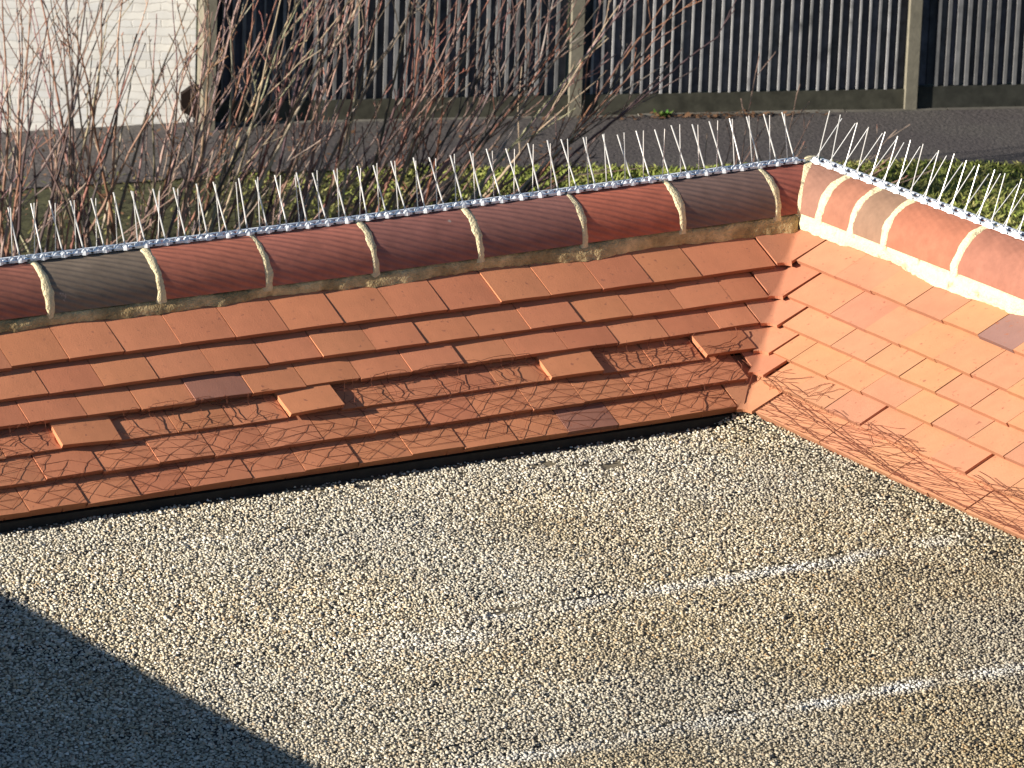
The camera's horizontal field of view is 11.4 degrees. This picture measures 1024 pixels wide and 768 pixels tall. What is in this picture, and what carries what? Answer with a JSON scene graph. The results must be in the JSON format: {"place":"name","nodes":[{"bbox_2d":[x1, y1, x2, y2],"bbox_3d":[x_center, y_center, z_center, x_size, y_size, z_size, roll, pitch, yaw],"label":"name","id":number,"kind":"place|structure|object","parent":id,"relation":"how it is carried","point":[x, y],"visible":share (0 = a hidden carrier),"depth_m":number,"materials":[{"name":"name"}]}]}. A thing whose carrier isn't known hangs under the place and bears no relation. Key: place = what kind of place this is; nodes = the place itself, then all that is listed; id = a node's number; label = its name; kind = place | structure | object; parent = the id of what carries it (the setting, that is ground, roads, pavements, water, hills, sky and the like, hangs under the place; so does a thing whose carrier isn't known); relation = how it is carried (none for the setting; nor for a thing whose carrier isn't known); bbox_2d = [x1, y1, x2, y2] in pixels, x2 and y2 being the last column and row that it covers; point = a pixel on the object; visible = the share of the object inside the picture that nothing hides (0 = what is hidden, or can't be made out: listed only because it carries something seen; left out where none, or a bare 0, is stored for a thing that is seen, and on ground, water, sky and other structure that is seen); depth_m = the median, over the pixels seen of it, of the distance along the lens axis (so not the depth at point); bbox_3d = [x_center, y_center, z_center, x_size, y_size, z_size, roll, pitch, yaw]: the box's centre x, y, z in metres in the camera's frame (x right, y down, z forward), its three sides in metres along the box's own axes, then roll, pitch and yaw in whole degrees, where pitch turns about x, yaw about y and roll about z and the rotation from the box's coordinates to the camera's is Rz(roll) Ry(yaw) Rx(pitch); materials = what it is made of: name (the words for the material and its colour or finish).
{"place":"outdoors","nodes":[
{"label":"outdoors","id":0,"kind":"place"},
{"bbox_2d":[0,155,1023,767],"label":"flat roof building","id":1,"kind":"structure","parent":0,"point":[874,305],"depth_m":13.91,"materials":[{"name":"ceramic"}]},
{"bbox_2d":[0,207,32,265],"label":"bird spike strip","id":2,"kind":"object","parent":1,"relation":"on","point":[17,259],"visible":1,"depth_m":13.71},
{"bbox_2d":[26,187,197,260],"bbox_3d":[-1.091,-0.444,13.879,0.503,0.154,0.101,-8,19,-31],"label":"bird spike strip","id":3,"kind":"object","parent":1,"relation":"on","point":[101,249],"visible":1,"depth_m":13.87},
{"bbox_2d":[191,168,357,240],"bbox_3d":[-0.661,-0.504,14.134,0.504,0.153,0.095,-8,19,-31],"label":"bird spike strip","id":4,"kind":"object","parent":1,"relation":"on","point":[306,224],"visible":1,"depth_m":14.12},
{"bbox_2d":[0,327,752,509],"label":"bird netting","id":5,"kind":"object","parent":1,"relation":"on","point":[428,375],"visible":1,"depth_m":13.90,"materials":[{"name":"black plastic"}]},
{"bbox_2d":[351,149,512,220],"bbox_3d":[-0.233,-0.566,14.392,0.504,0.155,0.098,-8,19,-31],"label":"bird spike strip","id":6,"kind":"object","parent":1,"relation":"on","point":[481,201],"visible":1,"depth_m":14.38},
{"bbox_2d":[505,130,661,200],"bbox_3d":[0.196,-0.634,14.648,0.504,0.157,0.098,-8,19,-31],"label":"bird spike strip","id":7,"kind":"object","parent":1,"relation":"on","point":[631,181],"visible":1,"depth_m":14.64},
{"bbox_2d":[654,112,804,180],"bbox_3d":[0.624,-0.700,14.905,0.504,0.156,0.101,-8,19,-31],"label":"bird spike strip","id":8,"kind":"object","parent":1,"relation":"on","point":[725,169],"visible":1,"depth_m":14.89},
{"bbox_2d":[810,111,936,199],"bbox_3d":[1.057,-0.668,14.816,0.113,0.163,0.531,-8,19,-31],"label":"bird spike strip","id":9,"kind":"object","parent":1,"relation":"on","point":[867,178],"visible":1,"depth_m":14.81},
{"bbox_2d":[759,369,1023,534],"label":"bird netting","id":10,"kind":"object","parent":1,"relation":"on","point":[898,474],"visible":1,"depth_m":13.87,"materials":[{"name":"black plastic"}]},
{"bbox_2d":[917,150,1023,240],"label":"bird spike strip","id":11,"kind":"object","parent":1,"relation":"on","point":[976,219],"visible":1,"depth_m":14.40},
{"bbox_2d":[0,412,1023,767],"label":"gravel","id":12,"kind":"structure","parent":0,"point":[668,594],"depth_m":12.66,"materials":[{"name":"beige gravel"}]},
{"bbox_2d":[0,109,1023,189],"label":"asphalt path","id":13,"kind":"structure","parent":0,"point":[989,135],"depth_m":42.75,"materials":[{"name":"grey asphalt"}]},
{"bbox_2d":[3,109,843,227],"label":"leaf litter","id":14,"kind":"object","parent":13,"relation":"on","point":[687,114],"visible":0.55,"depth_m":42.36,"materials":[{"name":"plant"}]},
{"bbox_2d":[652,109,672,116],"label":"weed plant","id":15,"kind":"object","parent":13,"relation":"on","point":[662,113],"visible":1,"depth_m":43.62,"materials":[{"name":"green plant"}]},
{"bbox_2d":[0,0,1023,255],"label":"ground","id":16,"kind":"structure","parent":0,"point":[44,196],"depth_m":40.61,"materials":[{"name":"green plant"}]},
{"bbox_2d":[0,0,182,257],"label":"bare shrub","id":17,"kind":"object","parent":16,"relation":"on","point":[4,196],"visible":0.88,"depth_m":37.85,"materials":[{"name":"brown plant"}]},
{"bbox_2d":[0,0,196,131],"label":"pale brick wall","id":18,"kind":"structure","parent":16,"relation":"on","point":[131,19],"depth_m":42.72,"materials":[{"name":"white brick"}]},
{"bbox_2d":[0,0,206,256],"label":"bare shrub","id":19,"kind":"object","parent":16,"relation":"on","point":[54,184],"visible":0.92,"depth_m":37.95,"materials":[{"name":"brown plant"}]},
{"bbox_2d":[0,0,229,253],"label":"bare shrub","id":20,"kind":"object","parent":16,"relation":"on","point":[87,221],"visible":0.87,"depth_m":38.33,"materials":[{"name":"brown plant"}]},
{"bbox_2d":[93,0,344,245],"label":"bare shrub","id":21,"kind":"object","parent":16,"relation":"on","point":[204,119],"visible":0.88,"depth_m":38.46,"materials":[{"name":"brown plant"}]},
{"bbox_2d":[141,0,361,235],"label":"bare shrub","id":22,"kind":"object","parent":16,"relation":"on","point":[249,204],"visible":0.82,"depth_m":38.89,"materials":[{"name":"brown plant"}]},
{"bbox_2d":[219,0,472,226],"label":"bare shrub","id":23,"kind":"object","parent":16,"relation":"on","point":[344,183],"visible":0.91,"depth_m":39.25,"materials":[{"name":"brown plant"}]},
{"bbox_2d":[234,0,561,227],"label":"bare shrub","id":24,"kind":"object","parent":16,"relation":"on","point":[406,163],"visible":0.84,"depth_m":39.38,"materials":[{"name":"brown plant"}]},
{"bbox_2d":[426,173,454,203],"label":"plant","id":25,"kind":"object","parent":16,"relation":"on","point":[446,181],"visible":0.41,"depth_m":40.52,"materials":[{"name":"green plant"}]},
{"bbox_2d":[339,0,637,209],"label":"bare shrub","id":26,"kind":"object","parent":16,"relation":"on","point":[488,175],"visible":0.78,"depth_m":40.01,"materials":[{"name":"brown plant"}]},
{"bbox_2d":[427,0,735,204],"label":"bare shrub","id":27,"kind":"object","parent":16,"relation":"on","point":[571,138],"visible":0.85,"depth_m":40.33,"materials":[{"name":"brown plant"}]},
{"bbox_2d":[180,0,1023,131],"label":"wooden fence","id":28,"kind":"object","parent":16,"relation":"on","point":[836,54],"visible":0.7,"depth_m":43.61,"materials":[{"name":"grey wood"}]},
{"bbox_2d":[215,106,1023,124],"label":"path edging","id":29,"kind":"object","parent":16,"relation":"on","point":[750,112],"visible":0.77,"depth_m":43.82,"materials":[{"name":"concrete"}]},
{"bbox_2d":[704,52,931,184],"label":"bare shrub","id":30,"kind":"object","parent":16,"relation":"on","point":[759,134],"visible":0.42,"depth_m":40.95,"materials":[{"name":"brown plant"}]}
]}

